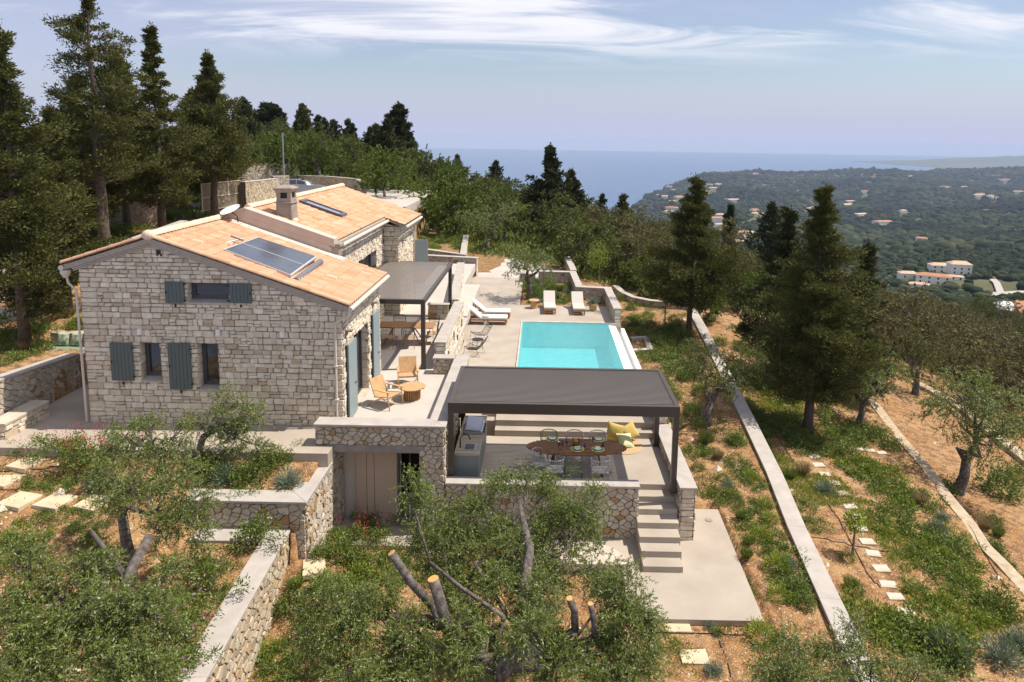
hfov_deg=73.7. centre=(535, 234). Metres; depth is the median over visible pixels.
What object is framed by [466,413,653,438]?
deck steps
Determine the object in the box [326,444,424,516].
basement entrance
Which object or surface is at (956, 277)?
house
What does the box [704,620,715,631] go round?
shrub
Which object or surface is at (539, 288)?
shrub
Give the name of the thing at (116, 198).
cypress tree
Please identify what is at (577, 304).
sun lounger
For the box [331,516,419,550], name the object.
basement threshold
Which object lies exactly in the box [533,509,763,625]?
paving
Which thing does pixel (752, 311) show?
shrub
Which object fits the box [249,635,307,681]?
shrub
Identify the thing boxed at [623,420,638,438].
cushion
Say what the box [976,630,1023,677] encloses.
shrub
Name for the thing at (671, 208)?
house
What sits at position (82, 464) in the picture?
shrub
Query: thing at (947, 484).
shrub
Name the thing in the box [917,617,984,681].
shrub
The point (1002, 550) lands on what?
shrub
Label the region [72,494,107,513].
stepping stone
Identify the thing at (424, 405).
terrace floor
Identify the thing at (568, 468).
dining chair
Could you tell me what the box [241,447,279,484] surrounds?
shrub
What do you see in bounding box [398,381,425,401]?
coffee table
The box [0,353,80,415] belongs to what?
garden wall
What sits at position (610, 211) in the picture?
wild olive tree
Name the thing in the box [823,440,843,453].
shrub
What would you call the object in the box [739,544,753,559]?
shrub
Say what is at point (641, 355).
shrub
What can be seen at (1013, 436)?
shrub
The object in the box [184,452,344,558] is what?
garden wall
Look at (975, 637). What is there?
shrub
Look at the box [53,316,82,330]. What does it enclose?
shrub
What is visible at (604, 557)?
rounded plinth
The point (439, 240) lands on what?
shrub
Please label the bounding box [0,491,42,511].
stepping stone
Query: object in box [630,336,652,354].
garden wall
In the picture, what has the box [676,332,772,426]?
olive tree
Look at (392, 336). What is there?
dining chair
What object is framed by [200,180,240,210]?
sliding gate
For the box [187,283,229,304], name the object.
window
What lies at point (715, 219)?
house
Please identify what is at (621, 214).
olive tree
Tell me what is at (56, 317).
shrub
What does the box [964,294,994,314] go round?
olive tree
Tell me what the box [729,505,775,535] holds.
shrub
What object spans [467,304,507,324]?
sun lounger
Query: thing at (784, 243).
cypress tree
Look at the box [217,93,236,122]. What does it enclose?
cypress tree
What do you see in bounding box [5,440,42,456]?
shrub
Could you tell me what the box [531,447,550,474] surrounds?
dining chair
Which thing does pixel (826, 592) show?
garden wall
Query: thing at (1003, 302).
house
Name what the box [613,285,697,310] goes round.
garden wall
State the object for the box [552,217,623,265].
olive tree
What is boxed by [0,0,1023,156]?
sky
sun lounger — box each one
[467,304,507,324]
[472,298,510,318]
[543,290,555,313]
[571,291,584,314]
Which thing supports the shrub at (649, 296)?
on the ground at (732, 650)
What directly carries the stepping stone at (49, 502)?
on the ground at (732, 650)
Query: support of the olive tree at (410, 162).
on the ground at (732, 650)
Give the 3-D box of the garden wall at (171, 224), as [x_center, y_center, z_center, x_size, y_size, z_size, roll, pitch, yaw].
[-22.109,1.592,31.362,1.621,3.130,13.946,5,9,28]
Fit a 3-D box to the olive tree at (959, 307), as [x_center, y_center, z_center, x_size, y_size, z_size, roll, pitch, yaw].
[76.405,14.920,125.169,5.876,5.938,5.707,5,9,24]
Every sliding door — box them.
[354,330,369,405]
[359,253,370,266]
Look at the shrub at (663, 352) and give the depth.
32.98 m
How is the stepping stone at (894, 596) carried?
on the ground at (732, 650)
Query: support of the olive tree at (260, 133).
on the ground at (732, 650)
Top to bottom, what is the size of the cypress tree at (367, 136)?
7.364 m
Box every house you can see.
[58,183,427,425]
[665,206,677,209]
[711,216,723,222]
[714,223,723,227]
[737,230,749,235]
[854,213,865,216]
[872,220,890,224]
[897,271,915,278]
[909,281,929,287]
[915,237,927,240]
[916,272,951,283]
[927,262,945,272]
[946,260,972,274]
[947,274,964,280]
[993,301,1014,314]
[1012,300,1023,314]
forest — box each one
[631,165,1023,214]
[634,196,1023,255]
[810,246,1023,309]
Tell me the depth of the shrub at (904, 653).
15.61 m
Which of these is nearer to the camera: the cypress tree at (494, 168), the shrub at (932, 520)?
the shrub at (932, 520)
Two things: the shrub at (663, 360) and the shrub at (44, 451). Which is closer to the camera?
the shrub at (44, 451)
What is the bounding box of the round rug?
[606,439,642,453]
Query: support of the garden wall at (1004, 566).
on the ground at (732, 650)
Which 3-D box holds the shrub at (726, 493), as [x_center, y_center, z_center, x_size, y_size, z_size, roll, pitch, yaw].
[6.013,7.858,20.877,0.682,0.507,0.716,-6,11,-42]
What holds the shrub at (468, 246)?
on the raised bed soil
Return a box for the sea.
[413,148,973,210]
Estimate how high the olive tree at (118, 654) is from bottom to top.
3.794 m
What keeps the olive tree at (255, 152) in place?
on the ground at (732, 650)
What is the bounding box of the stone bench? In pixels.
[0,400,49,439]
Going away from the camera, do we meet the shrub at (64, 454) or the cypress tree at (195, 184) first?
the shrub at (64, 454)
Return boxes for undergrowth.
[29,132,1023,402]
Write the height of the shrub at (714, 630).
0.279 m
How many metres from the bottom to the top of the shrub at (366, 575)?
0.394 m
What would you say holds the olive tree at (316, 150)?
on the ground at (732, 650)
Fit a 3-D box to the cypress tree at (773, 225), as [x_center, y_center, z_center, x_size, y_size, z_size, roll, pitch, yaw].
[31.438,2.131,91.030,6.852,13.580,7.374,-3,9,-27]
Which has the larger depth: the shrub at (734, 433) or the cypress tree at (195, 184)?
the cypress tree at (195, 184)
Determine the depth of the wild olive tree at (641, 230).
53.38 m
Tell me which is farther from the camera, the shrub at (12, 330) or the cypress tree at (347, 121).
the cypress tree at (347, 121)
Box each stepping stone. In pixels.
[0,474,24,488]
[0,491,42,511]
[5,456,45,472]
[32,493,77,512]
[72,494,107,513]
[302,557,325,579]
[663,623,691,631]
[679,649,709,664]
[809,454,820,458]
[812,462,825,467]
[818,471,831,476]
[843,503,857,509]
[855,525,867,532]
[858,538,876,546]
[864,448,875,452]
[865,549,881,558]
[871,564,890,573]
[876,451,887,454]
[879,580,896,588]
[886,592,904,600]
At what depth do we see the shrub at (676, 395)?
27.85 m
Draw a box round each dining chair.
[380,327,396,345]
[394,314,405,333]
[401,328,415,348]
[426,321,438,344]
[429,314,439,330]
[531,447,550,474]
[540,429,557,460]
[545,456,563,477]
[564,457,583,478]
[565,429,583,461]
[589,430,606,462]
[590,457,609,478]
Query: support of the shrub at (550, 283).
on the ground at (732, 650)
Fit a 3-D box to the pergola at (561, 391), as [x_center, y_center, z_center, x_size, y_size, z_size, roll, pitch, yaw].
[0.759,5.684,20.394,6.410,2.520,3.120,1,8,0]
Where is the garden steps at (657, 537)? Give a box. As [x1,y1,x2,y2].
[635,489,682,572]
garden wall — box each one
[0,220,187,301]
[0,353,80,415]
[38,194,165,229]
[175,527,290,681]
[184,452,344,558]
[238,164,299,180]
[239,178,278,207]
[271,176,289,185]
[286,175,365,193]
[428,235,468,255]
[520,272,535,282]
[538,270,621,331]
[564,256,576,270]
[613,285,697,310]
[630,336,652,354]
[692,309,877,681]
[828,356,1023,593]
[911,381,1023,464]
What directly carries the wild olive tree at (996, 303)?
on the ground at (732, 650)
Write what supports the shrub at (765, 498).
on the ground at (732, 650)
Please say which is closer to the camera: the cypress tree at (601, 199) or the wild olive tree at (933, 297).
the wild olive tree at (933, 297)
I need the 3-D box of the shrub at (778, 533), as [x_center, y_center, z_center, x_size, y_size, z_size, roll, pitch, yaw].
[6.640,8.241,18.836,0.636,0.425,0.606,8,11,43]
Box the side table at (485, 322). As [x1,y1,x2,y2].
[482,314,489,324]
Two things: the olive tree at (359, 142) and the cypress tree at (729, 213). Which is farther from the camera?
the olive tree at (359, 142)
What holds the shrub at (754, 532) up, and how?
on the ground at (732, 650)
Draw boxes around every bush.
[607,237,633,265]
[610,251,656,288]
[630,260,669,298]
[698,295,732,324]
[721,274,756,311]
[734,264,755,286]
[743,268,780,306]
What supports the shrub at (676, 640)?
on the ground at (732, 650)
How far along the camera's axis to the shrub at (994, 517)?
23.69 m
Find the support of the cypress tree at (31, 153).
on the ground at (732, 650)
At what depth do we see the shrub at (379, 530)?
18.41 m
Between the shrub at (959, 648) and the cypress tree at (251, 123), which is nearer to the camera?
the shrub at (959, 648)
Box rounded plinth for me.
[555,542,626,570]
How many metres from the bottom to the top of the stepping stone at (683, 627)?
0.125 m
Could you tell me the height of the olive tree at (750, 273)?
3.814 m
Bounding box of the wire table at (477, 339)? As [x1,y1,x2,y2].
[472,337,482,345]
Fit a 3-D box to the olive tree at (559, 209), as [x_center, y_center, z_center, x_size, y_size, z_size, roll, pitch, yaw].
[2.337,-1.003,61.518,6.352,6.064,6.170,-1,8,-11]
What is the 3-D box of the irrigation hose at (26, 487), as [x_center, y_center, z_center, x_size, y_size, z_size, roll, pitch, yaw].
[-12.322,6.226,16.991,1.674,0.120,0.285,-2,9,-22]
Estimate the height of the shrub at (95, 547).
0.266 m
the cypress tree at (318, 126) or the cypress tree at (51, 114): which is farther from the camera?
the cypress tree at (318, 126)
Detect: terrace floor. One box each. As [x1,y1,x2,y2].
[353,316,467,418]
[384,264,479,325]
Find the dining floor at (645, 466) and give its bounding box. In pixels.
[445,436,669,536]
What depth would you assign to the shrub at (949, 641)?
15.58 m
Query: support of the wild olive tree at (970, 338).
on the ground at (732, 650)
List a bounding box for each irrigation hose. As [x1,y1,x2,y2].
[0,465,61,471]
[0,482,77,490]
[659,631,743,634]
[719,640,730,676]
[810,536,901,551]
[828,504,880,587]
[969,525,1002,581]
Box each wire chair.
[463,336,487,356]
[470,321,492,342]
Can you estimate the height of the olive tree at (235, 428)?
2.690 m
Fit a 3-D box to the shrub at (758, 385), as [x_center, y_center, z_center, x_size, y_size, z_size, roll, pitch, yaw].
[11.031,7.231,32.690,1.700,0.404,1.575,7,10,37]
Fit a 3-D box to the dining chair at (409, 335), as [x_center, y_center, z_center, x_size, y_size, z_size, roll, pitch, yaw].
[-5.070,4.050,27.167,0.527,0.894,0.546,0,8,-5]
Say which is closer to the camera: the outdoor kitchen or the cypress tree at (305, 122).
the outdoor kitchen
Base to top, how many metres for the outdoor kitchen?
1.325 m
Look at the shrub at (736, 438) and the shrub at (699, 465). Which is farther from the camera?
the shrub at (736, 438)
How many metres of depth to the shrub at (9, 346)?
23.49 m
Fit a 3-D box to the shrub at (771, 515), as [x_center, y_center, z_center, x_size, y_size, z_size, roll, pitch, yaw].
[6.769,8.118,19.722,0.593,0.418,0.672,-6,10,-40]
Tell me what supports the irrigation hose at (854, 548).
on the ground at (732, 650)
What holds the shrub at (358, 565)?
on the ground at (732, 650)
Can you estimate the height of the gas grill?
0.255 m
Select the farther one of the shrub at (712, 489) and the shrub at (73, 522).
the shrub at (712, 489)
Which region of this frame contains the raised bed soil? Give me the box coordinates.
[430,234,464,252]
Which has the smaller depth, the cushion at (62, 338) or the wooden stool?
the cushion at (62, 338)
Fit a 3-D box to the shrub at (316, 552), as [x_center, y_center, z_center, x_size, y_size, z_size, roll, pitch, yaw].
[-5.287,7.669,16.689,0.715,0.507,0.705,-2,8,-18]
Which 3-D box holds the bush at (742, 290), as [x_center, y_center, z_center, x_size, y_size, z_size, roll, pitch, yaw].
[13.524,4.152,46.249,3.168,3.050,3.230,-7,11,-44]
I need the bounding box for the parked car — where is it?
[289,178,325,192]
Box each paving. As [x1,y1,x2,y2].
[0,384,342,491]
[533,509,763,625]
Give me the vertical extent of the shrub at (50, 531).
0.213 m
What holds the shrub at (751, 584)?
on the ground at (732, 650)
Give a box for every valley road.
[990,279,1006,293]
[992,291,1023,294]
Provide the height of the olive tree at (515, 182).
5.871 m
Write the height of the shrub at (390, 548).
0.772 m
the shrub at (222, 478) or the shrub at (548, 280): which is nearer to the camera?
the shrub at (222, 478)
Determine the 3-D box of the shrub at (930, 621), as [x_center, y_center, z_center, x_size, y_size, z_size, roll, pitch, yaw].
[9.362,9.288,16.153,1.634,1.011,1.612,7,10,39]
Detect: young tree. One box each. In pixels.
[587,240,611,281]
[658,295,666,322]
[840,507,868,555]
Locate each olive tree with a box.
[0,519,211,681]
[79,453,233,568]
[83,407,198,487]
[180,378,283,478]
[240,139,272,162]
[248,131,314,177]
[252,133,302,157]
[254,126,266,150]
[262,116,293,137]
[263,123,296,141]
[263,124,304,149]
[280,457,685,681]
[288,131,327,168]
[294,126,341,175]
[295,147,349,176]
[324,134,366,173]
[326,156,353,176]
[330,134,366,164]
[335,133,371,155]
[345,157,385,189]
[352,149,416,196]
[353,143,423,190]
[377,160,419,189]
[393,143,435,179]
[403,143,443,188]
[405,169,478,228]
[409,175,436,190]
[410,166,466,185]
[417,180,493,235]
[423,156,472,182]
[427,158,460,178]
[447,159,476,182]
[453,179,518,220]
[455,196,529,249]
[457,171,509,208]
[457,178,490,195]
[480,191,537,239]
[488,183,526,218]
[491,177,530,203]
[492,179,519,190]
[502,239,559,298]
[504,204,543,233]
[528,190,598,241]
[531,208,586,250]
[533,206,585,234]
[547,215,625,280]
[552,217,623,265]
[575,200,620,247]
[586,207,643,246]
[594,223,673,288]
[601,205,678,263]
[606,207,660,245]
[607,205,644,222]
[648,215,673,245]
[657,220,698,262]
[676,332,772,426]
[709,217,763,274]
[738,247,760,275]
[740,265,774,293]
[740,603,957,681]
[839,267,903,331]
[841,345,918,422]
[868,280,980,371]
[870,292,943,350]
[871,285,974,358]
[881,294,973,362]
[885,320,966,395]
[904,358,1023,495]
[912,337,1023,418]
[934,322,998,371]
[934,324,1022,398]
[938,301,962,312]
[943,303,973,320]
[950,317,1023,385]
[953,326,1023,409]
[958,309,990,323]
[961,312,996,340]
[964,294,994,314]
[965,303,988,317]
[967,302,1003,324]
[985,298,1022,322]
[995,319,1023,340]
[996,304,1022,325]
[999,359,1023,420]
[1008,303,1023,320]
[1011,323,1023,340]
[1012,292,1023,300]
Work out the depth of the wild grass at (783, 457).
22.84 m
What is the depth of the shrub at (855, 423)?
29.03 m
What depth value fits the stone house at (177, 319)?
19.62 m
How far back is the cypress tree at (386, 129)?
86.89 m
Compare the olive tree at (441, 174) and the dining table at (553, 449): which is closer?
the dining table at (553, 449)
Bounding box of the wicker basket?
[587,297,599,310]
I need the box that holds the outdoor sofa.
[43,330,84,349]
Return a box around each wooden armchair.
[368,374,403,410]
[397,356,418,384]
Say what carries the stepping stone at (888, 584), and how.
on the ground at (732, 650)
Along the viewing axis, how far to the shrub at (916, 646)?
15.88 m
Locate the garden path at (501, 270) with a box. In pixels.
[478,258,557,277]
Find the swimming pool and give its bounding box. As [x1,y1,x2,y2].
[516,321,640,368]
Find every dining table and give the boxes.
[380,321,435,344]
[526,438,626,476]
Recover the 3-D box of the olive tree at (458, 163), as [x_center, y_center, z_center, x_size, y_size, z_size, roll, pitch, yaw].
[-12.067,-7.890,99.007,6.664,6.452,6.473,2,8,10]
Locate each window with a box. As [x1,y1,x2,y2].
[141,343,162,382]
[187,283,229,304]
[199,343,219,391]
[299,198,346,216]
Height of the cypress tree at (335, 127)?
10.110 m
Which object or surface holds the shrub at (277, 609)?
on the ground at (732, 650)
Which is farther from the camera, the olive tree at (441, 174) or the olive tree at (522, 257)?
the olive tree at (441, 174)
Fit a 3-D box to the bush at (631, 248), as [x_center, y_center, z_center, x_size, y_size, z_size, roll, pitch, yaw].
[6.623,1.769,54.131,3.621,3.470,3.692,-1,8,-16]
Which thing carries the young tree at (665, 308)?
on the ground at (732, 650)
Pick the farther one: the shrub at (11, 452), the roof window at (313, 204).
the roof window at (313, 204)
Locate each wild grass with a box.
[0,215,209,339]
[618,298,841,681]
[725,341,1023,681]
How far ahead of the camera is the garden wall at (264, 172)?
66.05 m
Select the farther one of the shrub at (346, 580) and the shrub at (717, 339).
the shrub at (717, 339)
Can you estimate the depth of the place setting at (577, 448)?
19.96 m
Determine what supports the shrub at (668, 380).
on the ground at (732, 650)
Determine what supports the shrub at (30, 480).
on the ground at (732, 650)
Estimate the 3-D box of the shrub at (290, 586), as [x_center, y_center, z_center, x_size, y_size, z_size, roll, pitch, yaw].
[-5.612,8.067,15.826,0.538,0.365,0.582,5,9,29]
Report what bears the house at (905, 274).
on the ground at (732, 650)
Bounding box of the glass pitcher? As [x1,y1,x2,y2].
[572,437,581,445]
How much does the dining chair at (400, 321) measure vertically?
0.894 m
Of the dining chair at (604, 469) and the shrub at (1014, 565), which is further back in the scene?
the shrub at (1014, 565)
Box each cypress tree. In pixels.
[0,19,98,350]
[0,114,43,243]
[0,126,64,253]
[10,100,131,309]
[29,0,166,242]
[35,70,151,240]
[67,46,186,227]
[112,20,217,227]
[122,58,161,193]
[160,48,272,215]
[161,74,253,210]
[161,86,198,196]
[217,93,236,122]
[231,96,265,141]
[252,101,286,133]
[285,103,313,130]
[289,107,316,138]
[293,119,298,130]
[297,105,309,128]
[311,114,328,137]
[314,121,333,143]
[321,117,335,141]
[329,118,342,140]
[334,129,347,143]
[344,118,350,129]
[346,123,363,142]
[360,126,373,152]
[369,125,380,153]
[372,117,405,158]
[376,101,425,167]
[454,153,466,180]
[487,160,513,185]
[514,142,587,232]
[560,167,595,219]
[595,193,613,214]
[603,193,635,227]
[623,172,751,332]
[709,203,836,378]
[721,203,736,246]
[740,201,784,257]
[747,178,892,433]
[826,237,896,398]
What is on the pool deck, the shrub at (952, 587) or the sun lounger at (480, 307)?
the sun lounger at (480, 307)
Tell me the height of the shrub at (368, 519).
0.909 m
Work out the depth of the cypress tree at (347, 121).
116.11 m
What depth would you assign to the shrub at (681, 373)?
29.86 m
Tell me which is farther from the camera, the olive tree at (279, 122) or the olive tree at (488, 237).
the olive tree at (279, 122)
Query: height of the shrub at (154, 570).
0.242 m
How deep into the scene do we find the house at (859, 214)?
1891.26 m
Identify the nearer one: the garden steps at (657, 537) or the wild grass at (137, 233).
the garden steps at (657, 537)
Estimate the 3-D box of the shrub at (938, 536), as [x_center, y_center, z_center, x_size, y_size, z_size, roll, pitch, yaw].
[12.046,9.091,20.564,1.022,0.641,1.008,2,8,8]
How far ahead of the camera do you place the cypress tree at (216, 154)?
45.01 m
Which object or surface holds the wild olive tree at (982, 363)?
on the ground at (732, 650)
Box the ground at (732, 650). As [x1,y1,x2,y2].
[0,144,1023,681]
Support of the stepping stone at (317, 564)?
on the ground at (732, 650)
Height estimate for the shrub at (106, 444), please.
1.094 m
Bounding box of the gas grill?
[464,416,485,434]
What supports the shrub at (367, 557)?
on the ground at (732, 650)
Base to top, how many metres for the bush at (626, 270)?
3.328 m
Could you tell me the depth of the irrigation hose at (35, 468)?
17.64 m
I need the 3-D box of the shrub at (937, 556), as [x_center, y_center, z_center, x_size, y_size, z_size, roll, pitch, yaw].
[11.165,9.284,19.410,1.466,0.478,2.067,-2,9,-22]
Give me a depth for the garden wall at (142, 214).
42.87 m
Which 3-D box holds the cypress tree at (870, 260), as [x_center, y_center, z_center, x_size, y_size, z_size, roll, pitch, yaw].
[15.038,4.487,32.904,4.760,9.053,3.700,7,10,35]
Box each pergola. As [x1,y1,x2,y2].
[376,261,452,369]
[448,366,679,493]
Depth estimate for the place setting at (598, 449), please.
19.95 m
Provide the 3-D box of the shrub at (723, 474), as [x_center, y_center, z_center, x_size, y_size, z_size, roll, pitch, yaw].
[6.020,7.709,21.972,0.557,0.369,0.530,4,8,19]
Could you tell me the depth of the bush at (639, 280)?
44.45 m
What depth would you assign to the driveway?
56.96 m
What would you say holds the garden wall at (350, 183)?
on the driveway
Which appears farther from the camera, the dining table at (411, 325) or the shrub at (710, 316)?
the shrub at (710, 316)
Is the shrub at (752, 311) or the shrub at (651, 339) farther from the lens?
the shrub at (752, 311)
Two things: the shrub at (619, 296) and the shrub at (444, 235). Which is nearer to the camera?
the shrub at (619, 296)
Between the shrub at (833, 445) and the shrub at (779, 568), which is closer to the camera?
the shrub at (779, 568)
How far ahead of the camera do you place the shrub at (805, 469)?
24.01 m
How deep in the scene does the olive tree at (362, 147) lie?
85.45 m
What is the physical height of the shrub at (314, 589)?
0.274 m
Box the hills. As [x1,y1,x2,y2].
[852,156,1023,167]
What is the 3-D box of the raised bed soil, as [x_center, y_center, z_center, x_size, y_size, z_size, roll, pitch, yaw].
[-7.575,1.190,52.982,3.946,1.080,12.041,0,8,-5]
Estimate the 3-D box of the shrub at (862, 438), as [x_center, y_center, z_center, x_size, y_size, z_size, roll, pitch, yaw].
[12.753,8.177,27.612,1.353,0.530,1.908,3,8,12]
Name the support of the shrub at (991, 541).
on the ground at (732, 650)
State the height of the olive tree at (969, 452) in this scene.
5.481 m
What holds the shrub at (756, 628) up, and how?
on the ground at (732, 650)
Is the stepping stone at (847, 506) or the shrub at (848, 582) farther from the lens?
the stepping stone at (847, 506)
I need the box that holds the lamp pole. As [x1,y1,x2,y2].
[282,133,284,175]
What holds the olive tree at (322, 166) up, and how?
on the ground at (732, 650)
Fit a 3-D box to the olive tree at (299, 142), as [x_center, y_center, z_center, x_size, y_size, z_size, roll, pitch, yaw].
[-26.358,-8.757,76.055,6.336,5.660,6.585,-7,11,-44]
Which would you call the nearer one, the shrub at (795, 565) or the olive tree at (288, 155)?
the shrub at (795, 565)
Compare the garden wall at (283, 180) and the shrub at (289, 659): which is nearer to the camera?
the shrub at (289, 659)
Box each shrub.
[0,309,15,322]
[0,316,17,341]
[0,335,37,354]
[0,346,44,366]
[0,516,38,537]
[0,524,30,553]
[0,537,39,570]
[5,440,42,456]
[9,319,57,333]
[13,339,33,349]
[15,466,57,492]
[16,533,41,554]
[17,420,87,464]
[25,331,56,351]
[28,503,77,522]
[29,417,123,476]
[30,317,51,334]
[30,519,64,540]
[36,313,55,322]
[38,471,83,496]
[47,308,63,319]
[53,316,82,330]
[59,437,145,491]
[62,311,82,329]
[62,517,89,535]
[64,306,75,316]
[70,500,109,519]
[74,517,112,533]
[75,523,107,548]
[76,471,116,497]
[78,224,96,239]
[82,410,160,466]
[92,540,136,559]
[109,219,135,235]
[109,222,152,230]
[113,475,141,494]
[144,549,180,576]
[148,587,227,671]
[150,548,253,607]
[158,636,226,681]
[165,202,188,221]
[179,443,219,477]
[180,553,244,586]
[191,452,236,488]
[194,507,288,558]
[196,578,241,605]
[197,556,232,576]
[207,460,240,489]
[220,459,257,487]
[225,472,267,498]
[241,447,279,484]
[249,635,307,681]
[254,628,328,675]
[257,632,285,660]
[262,443,294,472]
[271,594,293,620]
[272,466,304,492]
[276,584,309,619]
[281,646,352,681]
[283,572,306,590]
[288,610,331,645]
[292,562,332,588]
[295,579,343,602]
[306,537,333,562]
[310,569,364,602]
[317,528,360,566]
[322,553,374,591]
[324,515,374,549]
[329,562,380,592]
[331,509,371,551]
[341,536,381,573]
[348,503,406,544]
[353,512,425,564]
[356,564,401,595]
[369,557,411,589]
[372,536,408,574]
[394,552,440,587]
[406,527,436,555]
[419,556,475,588]
[432,234,447,243]
[434,518,485,544]
[438,232,449,238]
[443,227,455,236]
[448,241,473,249]
[449,234,462,239]
[453,238,461,245]
[521,280,535,291]
[532,283,545,292]
[532,291,542,298]
[540,276,554,285]
[541,298,567,304]
[547,280,558,290]
[556,284,564,291]
[559,281,571,291]
[560,290,570,301]
[594,296,602,303]
[615,291,627,300]
[622,300,638,311]
[623,325,644,334]
[624,314,644,327]
[626,313,650,321]
[628,301,652,307]
[635,345,666,362]
[636,310,656,316]
[639,315,659,328]
[639,326,679,344]
[641,625,688,655]
[642,287,656,299]
[643,331,666,346]
[645,341,683,360]
[649,351,693,365]
[653,326,690,340]
[656,319,673,332]
[661,336,692,354]
[661,362,704,380]
[664,314,685,330]
[664,357,716,372]
[664,373,674,386]
[668,415,684,428]
[671,382,685,403]
[673,365,691,382]
[674,325,694,340]
[681,395,704,418]
[681,441,717,458]
[690,380,712,399]
[690,416,709,431]
[690,460,705,471]
[696,429,710,437]
[696,429,713,444]
[697,482,744,509]
[702,310,719,321]
[702,447,718,460]
[702,659,725,678]
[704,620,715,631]
[708,625,725,638]
[711,446,724,459]
[712,332,728,347]
[715,469,730,481]
[718,484,742,502]
[721,450,757,475]
[721,478,734,487]
[722,427,748,448]
[726,324,743,332]
[726,431,744,445]
[729,338,750,352]
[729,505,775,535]
[731,494,773,515]
[732,507,748,519]
[736,469,771,492]
[739,306,759,321]
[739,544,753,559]
[740,466,758,481]
[741,391,757,405]
[741,532,755,545]
[742,377,772,390]
[743,614,781,651]
[744,395,763,413]
[747,382,778,393]
[747,522,776,545]
[747,574,766,599]
[750,405,772,422]
[752,388,801,407]
[753,536,810,567]
[754,413,796,429]
[756,420,812,441]
[756,494,776,509]
[760,428,771,437]
[760,508,781,525]
[760,545,793,575]
[762,561,810,591]
[766,405,803,426]
[766,578,795,606]
[768,525,787,544]
[772,408,817,434]
[772,569,819,606]
[773,421,824,450]
[780,436,826,459]
[781,465,800,479]
[781,558,798,571]
[782,571,813,597]
[791,588,818,614]
[792,492,820,515]
[794,460,815,474]
[797,438,844,458]
[800,513,835,534]
[813,425,861,445]
[813,479,838,497]
[814,402,840,419]
[816,414,859,434]
[817,407,833,422]
[822,448,881,477]
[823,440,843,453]
[830,436,859,459]
[836,455,900,493]
[836,546,858,565]
[837,426,871,448]
[839,416,883,437]
[839,592,889,646]
[840,579,911,640]
[842,573,861,588]
[843,577,869,597]
[845,606,934,657]
[851,456,911,486]
[858,506,912,540]
[860,418,889,444]
[865,483,919,510]
[866,477,930,503]
[866,497,922,540]
[873,609,948,659]
[875,431,903,454]
[882,487,950,514]
[884,611,973,681]
[886,532,957,565]
[891,539,967,585]
[891,601,965,662]
[896,570,963,619]
[897,516,973,557]
[899,584,983,647]
[900,578,935,602]
[911,489,930,504]
[911,537,969,573]
[913,614,987,669]
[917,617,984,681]
[920,526,953,549]
[923,532,987,573]
[923,624,977,672]
[924,564,1004,612]
[925,517,945,533]
[929,522,986,551]
[931,521,951,537]
[933,551,989,590]
[934,509,951,521]
[939,473,963,497]
[939,582,1017,632]
[961,503,973,514]
[967,605,1023,658]
[968,459,1023,507]
[972,574,1023,627]
[976,515,997,529]
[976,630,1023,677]
[982,508,1007,527]
[983,533,1009,558]
[989,537,1011,559]
[990,525,1007,537]
[993,417,1020,438]
[998,458,1023,483]
[1000,410,1023,433]
[1002,555,1019,569]
[1002,623,1023,654]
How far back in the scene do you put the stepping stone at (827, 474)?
24.35 m
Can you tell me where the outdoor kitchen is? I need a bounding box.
[454,415,486,476]
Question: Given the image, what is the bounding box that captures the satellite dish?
[220,204,239,221]
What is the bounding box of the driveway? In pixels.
[189,189,430,210]
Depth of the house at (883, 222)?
1635.96 m
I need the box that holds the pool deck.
[459,276,612,416]
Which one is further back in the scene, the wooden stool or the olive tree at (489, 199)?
the olive tree at (489, 199)
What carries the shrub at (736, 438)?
on the ground at (732, 650)
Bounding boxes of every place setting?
[546,436,558,441]
[571,446,583,451]
[591,446,604,451]
[593,436,604,441]
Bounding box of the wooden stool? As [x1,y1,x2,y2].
[529,299,538,308]
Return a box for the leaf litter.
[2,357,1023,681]
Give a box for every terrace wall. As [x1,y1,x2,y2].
[313,354,469,536]
[413,254,478,276]
[427,302,449,318]
[432,354,455,373]
[434,301,463,353]
[445,476,639,539]
[452,262,464,304]
[653,417,668,423]
[659,424,697,539]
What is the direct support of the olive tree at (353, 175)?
on the ground at (732, 650)
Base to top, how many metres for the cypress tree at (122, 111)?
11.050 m
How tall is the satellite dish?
0.676 m
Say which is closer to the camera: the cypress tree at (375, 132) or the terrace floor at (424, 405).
the terrace floor at (424, 405)
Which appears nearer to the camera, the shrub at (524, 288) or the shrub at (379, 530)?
the shrub at (379, 530)
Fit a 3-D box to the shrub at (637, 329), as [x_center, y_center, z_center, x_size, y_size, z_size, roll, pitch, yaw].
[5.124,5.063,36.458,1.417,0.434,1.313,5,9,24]
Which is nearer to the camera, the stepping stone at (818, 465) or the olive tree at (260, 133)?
the stepping stone at (818, 465)
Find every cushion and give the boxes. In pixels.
[57,333,69,345]
[70,333,82,345]
[605,421,624,441]
[616,433,633,446]
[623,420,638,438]
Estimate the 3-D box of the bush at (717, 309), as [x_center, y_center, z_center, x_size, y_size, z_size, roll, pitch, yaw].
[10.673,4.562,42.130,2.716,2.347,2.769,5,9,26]
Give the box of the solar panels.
[223,235,323,279]
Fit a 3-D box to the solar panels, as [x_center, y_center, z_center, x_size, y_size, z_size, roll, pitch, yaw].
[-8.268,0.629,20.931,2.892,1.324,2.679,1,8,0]
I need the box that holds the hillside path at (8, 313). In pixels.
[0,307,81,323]
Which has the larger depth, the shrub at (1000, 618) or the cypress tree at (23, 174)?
the cypress tree at (23, 174)
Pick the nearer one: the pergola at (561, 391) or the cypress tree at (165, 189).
the pergola at (561, 391)
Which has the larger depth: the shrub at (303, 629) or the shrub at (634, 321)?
the shrub at (634, 321)

